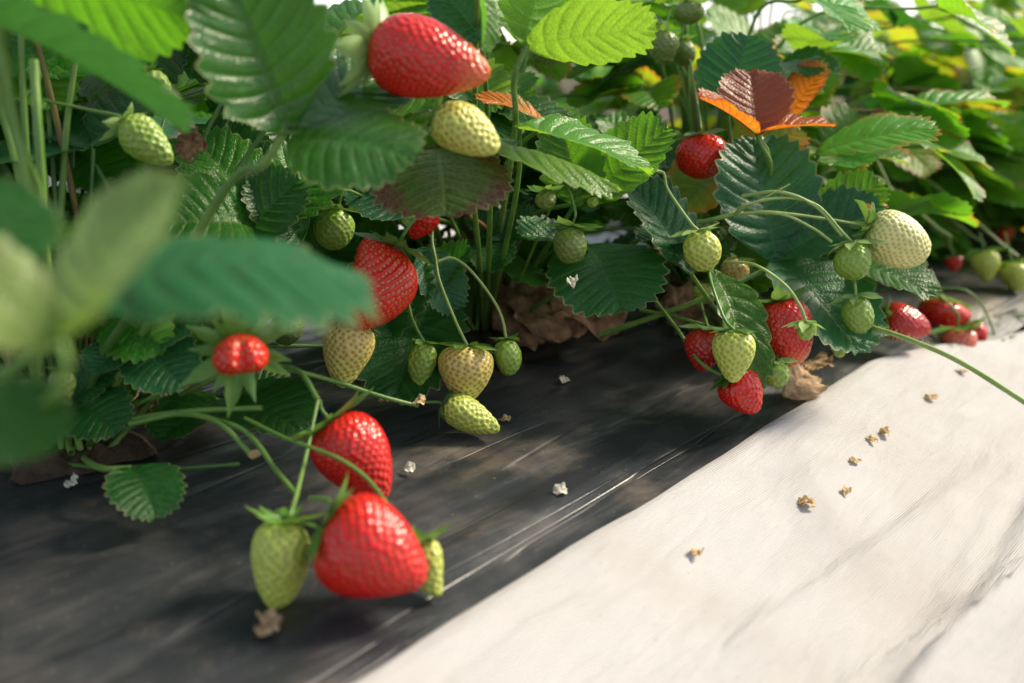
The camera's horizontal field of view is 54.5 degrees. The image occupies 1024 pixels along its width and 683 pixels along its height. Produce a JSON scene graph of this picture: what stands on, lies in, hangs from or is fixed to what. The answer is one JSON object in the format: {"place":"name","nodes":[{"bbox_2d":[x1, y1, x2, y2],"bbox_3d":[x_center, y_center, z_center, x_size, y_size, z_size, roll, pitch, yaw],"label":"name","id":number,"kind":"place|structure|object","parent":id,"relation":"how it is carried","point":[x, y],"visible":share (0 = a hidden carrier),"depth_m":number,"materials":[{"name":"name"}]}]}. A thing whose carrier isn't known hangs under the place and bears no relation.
{"place":"outdoors","nodes":[
{"label":"outdoors","id":0,"kind":"place"},
{"bbox_2d":[133,383,201,413],"bbox_3d":[-0.198,0.030,0.570,0.046,0.027,0.047,0,16,0],"label":"dry leaf","id":1,"kind":"object","parent":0,"point":[155,403],"visible":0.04,"depth_m":0.56,"materials":[{"name":"brown plant"}]},
{"bbox_2d":[169,64,1023,333],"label":"ground","id":2,"kind":"structure","parent":0,"point":[664,112],"depth_m":8.97,"materials":[{"name":"soil"}]},
{"bbox_2d":[49,130,680,192],"bbox_3d":[2.479,-1.282,5.316,0.590,0.032,13.600,13,20,39],"label":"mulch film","id":3,"kind":"object","parent":2,"relation":"on","point":[78,191],"depth_m":1.68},
{"bbox_2d":[151,115,208,137],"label":"strawberry plant","id":4,"kind":"object","parent":3,"relation":"on","point":[170,131],"visible":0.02,"depth_m":1.62,"materials":[{"name":"green plant"}]},
{"bbox_2d":[511,42,543,130],"bbox_3d":[-0.054,-0.634,2.422,0.360,0.282,0.388,-5,17,-18],"label":"strawberry plant","id":5,"kind":"object","parent":3,"relation":"on","point":[540,80],"visible":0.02,"depth_m":2.56,"materials":[{"name":"teal plant"}]},
{"bbox_2d":[533,64,611,114],"bbox_3d":[0.131,-0.675,2.635,0.465,0.246,0.293,9,18,28],"label":"strawberry plant","id":6,"kind":"object","parent":3,"relation":"on","point":[548,86],"visible":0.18,"depth_m":2.64,"materials":[{"name":"teal plant"}]},
{"bbox_2d":[672,69,694,119],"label":"strawberry plant","id":7,"kind":"object","parent":3,"relation":"on","point":[675,109],"visible":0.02,"depth_m":3.01,"materials":[{"name":"green plant"}]},
{"bbox_2d":[0,216,1023,682],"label":"mulch film","id":8,"kind":"object","parent":2,"relation":"on","point":[96,586],"visible":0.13,"depth_m":0.48,"materials":[{"name":"black plastic"}]},
{"bbox_2d":[63,472,77,487],"bbox_3d":[-0.214,0.067,0.483,0.008,0.006,0.009,0,16,0],"label":"petal","id":9,"kind":"object","parent":8,"relation":"on","point":[72,481],"visible":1,"depth_m":0.48,"materials":[{"name":"white plant"}]},
{"bbox_2d":[9,431,157,484],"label":"soil","id":10,"kind":"structure","parent":8,"relation":"on","point":[132,446],"depth_m":0.50,"materials":[{"name":"brown soil"}]},
{"bbox_2d":[0,0,472,521],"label":"strawberry plant","id":11,"kind":"object","parent":10,"relation":"on","point":[280,68],"visible":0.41,"depth_m":0.48,"materials":[{"name":"green plant"}]},
{"bbox_2d":[17,373,45,379],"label":"strawberry","id":12,"kind":"object","parent":11,"relation":"hanging from","point":[23,375],"visible":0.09,"depth_m":0.48,"materials":[{"name":"green plant"}]},
{"bbox_2d":[46,367,80,397],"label":"strawberry","id":13,"kind":"object","parent":11,"relation":"hanging from","point":[70,387],"visible":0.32,"depth_m":0.46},
{"bbox_2d":[44,98,173,165],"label":"strawberry","id":14,"kind":"object","parent":11,"relation":"hanging from","point":[142,137],"visible":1,"depth_m":0.46,"materials":[{"name":"green food"}]},
{"bbox_2d":[143,62,171,88],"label":"strawberry","id":15,"kind":"object","parent":11,"relation":"hanging from","point":[152,70],"visible":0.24,"depth_m":0.48,"materials":[{"name":"green food"}]},
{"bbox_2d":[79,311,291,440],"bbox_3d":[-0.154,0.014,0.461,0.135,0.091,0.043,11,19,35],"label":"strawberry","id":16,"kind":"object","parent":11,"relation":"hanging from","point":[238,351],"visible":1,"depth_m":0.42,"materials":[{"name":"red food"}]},
{"bbox_2d":[174,127,206,161],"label":"dry leaf","id":17,"kind":"object","parent":11,"relation":"attached to","point":[192,144],"visible":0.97,"depth_m":0.50,"materials":[{"name":"brown plant"}]},
{"bbox_2d":[247,449,260,457],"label":"dry flower","id":18,"kind":"object","parent":11,"relation":"attached to","point":[254,453],"visible":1,"depth_m":0.45,"materials":[{"name":"beige plant"}]},
{"bbox_2d":[271,319,303,345],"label":"strawberry","id":19,"kind":"object","parent":11,"relation":"hanging from","point":[289,340],"visible":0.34,"depth_m":0.56,"materials":[{"name":"green food"}]},
{"bbox_2d":[313,189,363,249],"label":"strawberry","id":20,"kind":"object","parent":11,"relation":"hanging from","point":[333,225],"visible":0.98,"depth_m":0.55,"materials":[{"name":"green food"}]},
{"bbox_2d":[323,318,379,387],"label":"strawberry","id":21,"kind":"object","parent":11,"relation":"hanging from","point":[347,352],"visible":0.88,"depth_m":0.52,"materials":[{"name":"food"}]},
{"bbox_2d":[341,218,432,329],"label":"strawberry","id":22,"kind":"object","parent":11,"relation":"hanging from","point":[388,268],"visible":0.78,"depth_m":0.51,"materials":[{"name":"red food"}]},
{"bbox_2d":[334,0,490,98],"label":"strawberry","id":23,"kind":"object","parent":11,"relation":"hanging from","point":[412,55],"visible":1,"depth_m":0.42,"materials":[{"name":"red food"}]},
{"bbox_2d":[412,394,425,404],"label":"dry flower","id":24,"kind":"object","parent":11,"relation":"attached to","point":[420,398],"visible":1,"depth_m":0.54,"materials":[{"name":"beige plant"}]},
{"bbox_2d":[407,305,438,385],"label":"strawberry","id":25,"kind":"object","parent":11,"relation":"hanging from","point":[422,359],"visible":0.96,"depth_m":0.56,"materials":[{"name":"green food"}]},
{"bbox_2d":[409,96,499,156],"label":"strawberry","id":26,"kind":"object","parent":11,"relation":"hanging from","point":[463,127],"visible":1,"depth_m":0.44,"materials":[{"name":"yellow food"}]},
{"bbox_2d":[254,607,281,636],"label":"dry flower","id":27,"kind":"object","parent":8,"relation":"on","point":[270,619],"visible":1,"depth_m":0.37,"materials":[{"name":"beige plant"}]},
{"bbox_2d":[244,399,325,608],"bbox_3d":[-0.084,0.068,0.421,0.033,0.061,0.084,4,16,14],"label":"strawberry","id":28,"kind":"object","parent":8,"relation":"on","point":[279,547],"visible":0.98,"depth_m":0.39,"materials":[{"name":"green food"}]},
{"bbox_2d":[281,378,391,497],"bbox_3d":[-0.080,0.045,0.456,0.050,0.054,0.045,0,16,0],"label":"strawberry","id":29,"kind":"object","parent":8,"relation":"on","point":[358,440],"visible":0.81,"depth_m":0.44,"materials":[{"name":"red food"}]},
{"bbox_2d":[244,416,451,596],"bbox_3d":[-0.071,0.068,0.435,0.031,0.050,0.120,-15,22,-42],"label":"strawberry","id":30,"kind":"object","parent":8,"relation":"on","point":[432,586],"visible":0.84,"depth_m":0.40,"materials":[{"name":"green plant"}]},
{"bbox_2d":[300,470,427,597],"bbox_3d":[-0.058,0.075,0.384,0.051,0.046,0.039,0,16,0],"label":"strawberry","id":31,"kind":"object","parent":8,"relation":"on","point":[364,545],"visible":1,"depth_m":0.37,"materials":[{"name":"red food"}]},
{"bbox_2d":[404,461,415,471],"bbox_3d":[-0.053,0.064,0.511,0.006,0.005,0.005,0,16,0],"label":"petal","id":32,"kind":"object","parent":8,"relation":"on","point":[409,466],"visible":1,"depth_m":0.51,"materials":[{"name":"white plant"}]},
{"bbox_2d":[401,389,499,433],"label":"strawberry","id":33,"kind":"object","parent":8,"relation":"on","point":[464,413],"visible":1,"depth_m":0.55,"materials":[{"name":"green food"}]},
{"bbox_2d":[498,414,510,420],"bbox_3d":[-0.004,0.045,0.581,0.008,0.004,0.005,0,16,0],"label":"petal","id":34,"kind":"object","parent":8,"relation":"on","point":[505,417],"visible":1,"depth_m":0.58,"materials":[{"name":"beige plant"}]},
{"bbox_2d":[463,323,547,347],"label":"soil","id":35,"kind":"structure","parent":8,"relation":"on","point":[470,336],"depth_m":0.72,"materials":[{"name":"brown soil"}]},
{"bbox_2d":[205,0,720,333],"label":"strawberry plant","id":36,"kind":"object","parent":35,"relation":"on","point":[464,196],"visible":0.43,"depth_m":0.58,"materials":[{"name":"green plant"}]},
{"bbox_2d":[402,216,414,225],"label":"strawberry","id":37,"kind":"object","parent":36,"relation":"hanging from","point":[406,221],"visible":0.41,"depth_m":0.53,"materials":[{"name":"green plant"}]},
{"bbox_2d":[407,216,439,238],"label":"strawberry","id":38,"kind":"object","parent":36,"relation":"hanging from","point":[422,227],"visible":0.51,"depth_m":0.57,"materials":[{"name":"red food"}]},
{"bbox_2d":[433,261,495,398],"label":"strawberry","id":39,"kind":"object","parent":36,"relation":"hanging from","point":[465,367],"visible":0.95,"depth_m":0.55,"materials":[{"name":"yellow food"}]},
{"bbox_2d":[437,253,521,375],"bbox_3d":[-0.019,-0.015,0.573,0.051,0.069,0.021,3,16,11],"label":"strawberry","id":40,"kind":"object","parent":36,"relation":"hanging from","point":[508,356],"visible":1,"depth_m":0.57,"materials":[{"name":"green food"}]},
{"bbox_2d":[528,50,559,66],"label":"strawberry","id":41,"kind":"object","parent":36,"relation":"on","point":[540,60],"visible":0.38,"depth_m":0.64,"materials":[{"name":"green plant"}]},
{"bbox_2d":[527,184,563,209],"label":"strawberry","id":42,"kind":"object","parent":36,"relation":"hanging from","point":[545,198],"visible":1,"depth_m":0.58,"materials":[{"name":"green food"}]},
{"bbox_2d":[519,185,603,280],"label":"strawberry","id":43,"kind":"object","parent":36,"relation":"hanging from","point":[569,243],"visible":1,"depth_m":0.57,"materials":[{"name":"green food"}]},
{"bbox_2d":[566,274,577,288],"bbox_3d":[0.034,-0.034,0.564,0.007,0.007,0.012,0,16,0],"label":"petal","id":44,"kind":"object","parent":36,"relation":"on","point":[570,280],"visible":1,"depth_m":0.56,"materials":[{"name":"white plant"}]},
{"bbox_2d":[568,184,578,198],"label":"strawberry","id":45,"kind":"object","parent":36,"relation":"hanging from","point":[573,189],"visible":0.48,"depth_m":0.59,"materials":[{"name":"green plant"}]},
{"bbox_2d":[568,189,603,207],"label":"strawberry","id":46,"kind":"object","parent":36,"relation":"hanging from","point":[591,200],"visible":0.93,"depth_m":0.58,"materials":[{"name":"green food"}]},
{"bbox_2d":[489,288,587,343],"bbox_3d":[0.022,-0.026,0.723,0.090,0.053,0.053,-6,17,-21],"label":"dry leaf","id":47,"kind":"object","parent":35,"relation":"on","point":[584,328],"visible":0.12,"depth_m":0.73,"materials":[{"name":"brown plant"}]},
{"bbox_2d":[553,482,566,494],"bbox_3d":[0.024,0.073,0.493,0.007,0.005,0.007,0,16,0],"label":"petal","id":48,"kind":"object","parent":8,"relation":"on","point":[558,489],"visible":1,"depth_m":0.49,"materials":[{"name":"white plant"}]},
{"bbox_2d":[492,280,628,350],"bbox_3d":[0.037,-0.024,0.710,0.105,0.048,0.071,-4,16,-15],"label":"dry leaf","id":49,"kind":"object","parent":8,"relation":"on","point":[558,321],"visible":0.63,"depth_m":0.69,"materials":[{"name":"brown plant"}]},
{"bbox_2d":[558,375,569,382],"bbox_3d":[0.034,0.024,0.649,0.008,0.004,0.009,0,16,0],"label":"petal","id":50,"kind":"object","parent":8,"relation":"on","point":[564,379],"visible":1,"depth_m":0.65,"materials":[{"name":"white plant"}]},
{"bbox_2d":[644,282,716,311],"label":"soil","id":51,"kind":"structure","parent":8,"relation":"on","point":[651,305],"depth_m":0.83,"materials":[{"name":"brown soil"}]},
{"bbox_2d":[499,0,1023,404],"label":"strawberry plant","id":52,"kind":"object","parent":51,"relation":"on","point":[756,98],"visible":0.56,"depth_m":0.65,"materials":[{"name":"teal plant"}]},
{"bbox_2d":[648,10,682,65],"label":"strawberry","id":53,"kind":"object","parent":52,"relation":"hanging from","point":[665,44],"visible":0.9,"depth_m":0.69,"materials":[{"name":"green food"}]},
{"bbox_2d":[673,22,697,65],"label":"strawberry","id":54,"kind":"object","parent":52,"relation":"hanging from","point":[685,52],"visible":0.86,"depth_m":0.71,"materials":[{"name":"green food"}]},
{"bbox_2d":[656,168,721,271],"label":"strawberry","id":55,"kind":"object","parent":52,"relation":"hanging from","point":[702,249],"visible":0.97,"depth_m":0.58,"materials":[{"name":"green food"}]},
{"bbox_2d":[672,0,707,24],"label":"strawberry","id":56,"kind":"object","parent":52,"relation":"hanging from","point":[689,12],"visible":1,"depth_m":0.71,"materials":[{"name":"green food"}]},
{"bbox_2d":[673,59,726,178],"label":"strawberry","id":57,"kind":"object","parent":52,"relation":"hanging from","point":[696,156],"visible":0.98,"depth_m":0.64,"materials":[{"name":"red food"}]},
{"bbox_2d":[676,302,723,371],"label":"strawberry","id":58,"kind":"object","parent":52,"relation":"hanging from","point":[698,340],"visible":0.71,"depth_m":0.59,"materials":[{"name":"red food"}]},
{"bbox_2d":[687,280,714,303],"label":"strawberry","id":59,"kind":"object","parent":52,"relation":"hanging from","point":[697,293],"visible":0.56,"depth_m":0.66,"materials":[{"name":"green food"}]},
{"bbox_2d":[704,270,755,382],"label":"strawberry","id":60,"kind":"object","parent":52,"relation":"hanging from","point":[733,349],"visible":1,"depth_m":0.55,"materials":[{"name":"green food"}]},
{"bbox_2d":[708,367,762,413],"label":"strawberry","id":61,"kind":"object","parent":52,"relation":"hanging from","point":[744,394],"visible":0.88,"depth_m":0.57,"materials":[{"name":"red food"}]},
{"bbox_2d":[720,253,754,279],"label":"strawberry","id":62,"kind":"object","parent":52,"relation":"hanging from","point":[736,271],"visible":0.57,"depth_m":0.65,"materials":[{"name":"beige food"}]},
{"bbox_2d":[723,257,825,340],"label":"strawberry","id":63,"kind":"object","parent":52,"relation":"hanging from","point":[806,329],"visible":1,"depth_m":0.57,"materials":[{"name":"green plant"}]},
{"bbox_2d":[767,355,798,387],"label":"strawberry","id":64,"kind":"object","parent":52,"relation":"hanging from","point":[780,378],"visible":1,"depth_m":0.58,"materials":[{"name":"green food"}]},
{"bbox_2d":[755,273,812,366],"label":"strawberry","id":65,"kind":"object","parent":52,"relation":"hanging from","point":[785,342],"visible":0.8,"depth_m":0.59,"materials":[{"name":"red food"}]},
{"bbox_2d":[734,196,887,280],"bbox_3d":[0.180,-0.065,0.605,0.094,0.052,0.032,5,17,18],"label":"strawberry","id":66,"kind":"object","parent":52,"relation":"hanging from","point":[852,260],"visible":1,"depth_m":0.59,"materials":[{"name":"green food"}]},
{"bbox_2d":[830,346,845,357],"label":"strawberry","id":67,"kind":"object","parent":52,"relation":"hanging from","point":[839,353],"visible":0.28,"depth_m":0.64,"materials":[{"name":"green food"}]},
{"bbox_2d":[749,199,930,268],"bbox_3d":[0.198,-0.068,0.616,0.118,0.042,0.037,4,16,13],"label":"strawberry","id":68,"kind":"object","parent":52,"relation":"hanging from","point":[907,239],"visible":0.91,"depth_m":0.60,"materials":[{"name":"green food"}]},
{"bbox_2d":[827,281,882,333],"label":"strawberry","id":69,"kind":"object","parent":52,"relation":"hanging from","point":[857,314],"visible":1,"depth_m":0.59,"materials":[{"name":"green food"}]},
{"bbox_2d":[865,191,887,211],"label":"dry leaf","id":70,"kind":"object","parent":52,"relation":"hanging from","point":[868,205],"visible":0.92,"depth_m":0.63,"materials":[{"name":"brown plant"}]},
{"bbox_2d":[654,276,707,330],"bbox_3d":[0.132,-0.029,0.767,0.044,0.040,0.049,0,16,0],"label":"dry leaf","id":71,"kind":"object","parent":8,"relation":"on","point":[673,297],"visible":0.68,"depth_m":0.76,"materials":[{"name":"brown plant"}]},
{"bbox_2d":[782,361,827,400],"bbox_3d":[0.189,0.021,0.645,0.032,0.028,0.033,0,16,0],"label":"dry leaf","id":72,"kind":"object","parent":8,"relation":"on","point":[802,383],"visible":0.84,"depth_m":0.64,"materials":[{"name":"brown plant"}]},
{"bbox_2d":[805,352,833,374],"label":"dry leaf","id":73,"kind":"object","parent":8,"relation":"on","point":[820,360],"visible":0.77,"depth_m":0.68,"materials":[{"name":"brown plant"}]},
{"bbox_2d":[811,0,1023,228],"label":"strawberry plant","id":74,"kind":"object","parent":8,"relation":"on","point":[961,75],"visible":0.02,"depth_m":1.38,"materials":[{"name":"green plant"}]},
{"bbox_2d":[880,287,986,346],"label":"strawberry","id":75,"kind":"object","parent":8,"relation":"on","point":[966,335],"visible":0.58,"depth_m":0.79,"materials":[{"name":"red food"}]},
{"bbox_2d":[913,269,977,326],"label":"strawberry","id":76,"kind":"object","parent":8,"relation":"on","point":[937,310],"visible":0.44,"depth_m":0.82,"materials":[{"name":"red food"}]},
{"bbox_2d":[916,0,1023,69],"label":"strawberry plant","id":77,"kind":"object","parent":8,"relation":"on","point":[975,3],"visible":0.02,"depth_m":1.59,"materials":[{"name":"green plant"}]},
{"bbox_2d":[962,315,989,340],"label":"strawberry","id":78,"kind":"object","parent":8,"relation":"on","point":[981,332],"visible":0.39,"depth_m":0.82,"materials":[{"name":"red food"}]},
{"bbox_2d":[941,0,1012,32],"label":"strawberry plant","id":79,"kind":"object","parent":8,"relation":"on","point":[986,2],"visible":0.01,"depth_m":1.73,"materials":[{"name":"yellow plant"}]},
{"bbox_2d":[966,232,1005,281],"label":"strawberry","id":80,"kind":"object","parent":8,"relation":"on","point":[985,265],"visible":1,"depth_m":0.94,"materials":[{"name":"green food"}]},
{"bbox_2d":[992,225,1013,243],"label":"strawberry","id":81,"kind":"object","parent":8,"relation":"on","point":[1000,234],"visible":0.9,"depth_m":1.09,"materials":[{"name":"red food"}]},
{"bbox_2d":[998,232,1023,291],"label":"strawberry","id":82,"kind":"object","parent":8,"relation":"on","point":[1011,274],"visible":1,"depth_m":0.94,"materials":[{"name":"green food"}]},
{"bbox_2d":[399,193,627,236],"bbox_3d":[2.911,-1.190,4.958,0.649,0.120,13.600,13,20,39],"label":"ground cloth","id":83,"kind":"object","parent":2,"relation":"on","point":[453,232],"depth_m":1.44,"materials":[{"name":"fabric"}]},
{"bbox_2d":[354,331,1023,682],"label":"ground cloth","id":84,"kind":"object","parent":2,"relation":"on","point":[902,561],"visible":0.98,"depth_m":0.47,"materials":[{"name":"white fabric"}]},
{"bbox_2d":[691,547,703,555],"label":"dry flower","id":85,"kind":"object","parent":84,"relation":"on","point":[696,551],"visible":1,"depth_m":0.46,"materials":[{"name":"beige plant"}]},
{"bbox_2d":[797,495,815,507],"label":"dry flower","id":86,"kind":"object","parent":84,"relation":"on","point":[804,499],"visible":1,"depth_m":0.53,"materials":[{"name":"beige plant"}]},
{"bbox_2d":[842,484,851,494],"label":"dry flower","id":87,"kind":"object","parent":84,"relation":"on","point":[846,490],"visible":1,"depth_m":0.55,"materials":[{"name":"beige plant"}]},
{"bbox_2d":[849,456,861,462],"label":"dry flower","id":88,"kind":"object","parent":84,"relation":"on","point":[852,458],"visible":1,"depth_m":0.58,"materials":[{"name":"beige plant"}]},
{"bbox_2d":[866,435,877,442],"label":"dry flower","id":89,"kind":"object","parent":84,"relation":"on","point":[872,438],"visible":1,"depth_m":0.61,"materials":[{"name":"beige plant"}]},
{"bbox_2d":[879,426,890,435],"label":"dry flower","id":90,"kind":"object","parent":84,"relation":"on","point":[884,430],"visible":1,"depth_m":0.62,"materials":[{"name":"beige plant"}]},
{"bbox_2d":[881,296,930,340],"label":"strawberry","id":91,"kind":"object","parent":84,"relation":"on","point":[908,321],"visible":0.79,"depth_m":0.73,"materials":[{"name":"red food"}]},
{"bbox_2d":[924,393,937,399],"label":"dry flower","id":92,"kind":"object","parent":84,"relation":"on","point":[931,396],"visible":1,"depth_m":0.68,"materials":[{"name":"beige plant"}]},
{"bbox_2d":[955,369,967,372],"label":"dry flower","id":93,"kind":"object","parent":84,"relation":"on","point":[962,371],"visible":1,"depth_m":0.74,"materials":[{"name":"beige plant"}]},
{"bbox_2d":[940,287,1015,339],"bbox_3d":[0.394,-0.016,0.849,0.069,0.061,0.036,13,20,39],"label":"stem","id":94,"kind":"object","parent":84,"relation":"on","point":[981,304],"visible":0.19,"depth_m":0.84,"materials":[{"name":"green plant"}]},
{"bbox_2d":[315,0,981,55],"label":"sky","id":95,"kind":"structure","parent":0,"point":[779,9],"materials":[{"name":"white"}]},
{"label":"soil","id":96,"kind":"structure","parent":0,"visible":0},
{"bbox_2d":[0,0,381,465],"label":"strawberry plant","id":97,"kind":"object","parent":96,"relation":"on","point":[120,252],"visible":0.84,"depth_m":0.25,"materials":[{"name":"green plant"}]},
{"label":"soil","id":98,"kind":"structure","parent":0,"visible":0},
{"bbox_2d":[580,0,1023,317],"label":"strawberry plant","id":99,"kind":"object","parent":98,"relation":"on","point":[911,70],"visible":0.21,"depth_m":0.96,"materials":[{"name":"green plant"}]},
{"bbox_2d":[945,232,962,271],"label":"strawberry","id":100,"kind":"object","parent":99,"relation":"hanging from","point":[953,262],"visible":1,"depth_m":0.98,"materials":[{"name":"red food"}]},
{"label":"soil","id":101,"kind":"structure","parent":0,"visible":0},
{"bbox_2d":[675,0,1023,259],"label":"strawberry plant","id":102,"kind":"object","parent":101,"relation":"on","point":[984,61],"visible":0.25,"depth_m":1.06,"materials":[{"name":"green plant"}]}
]}

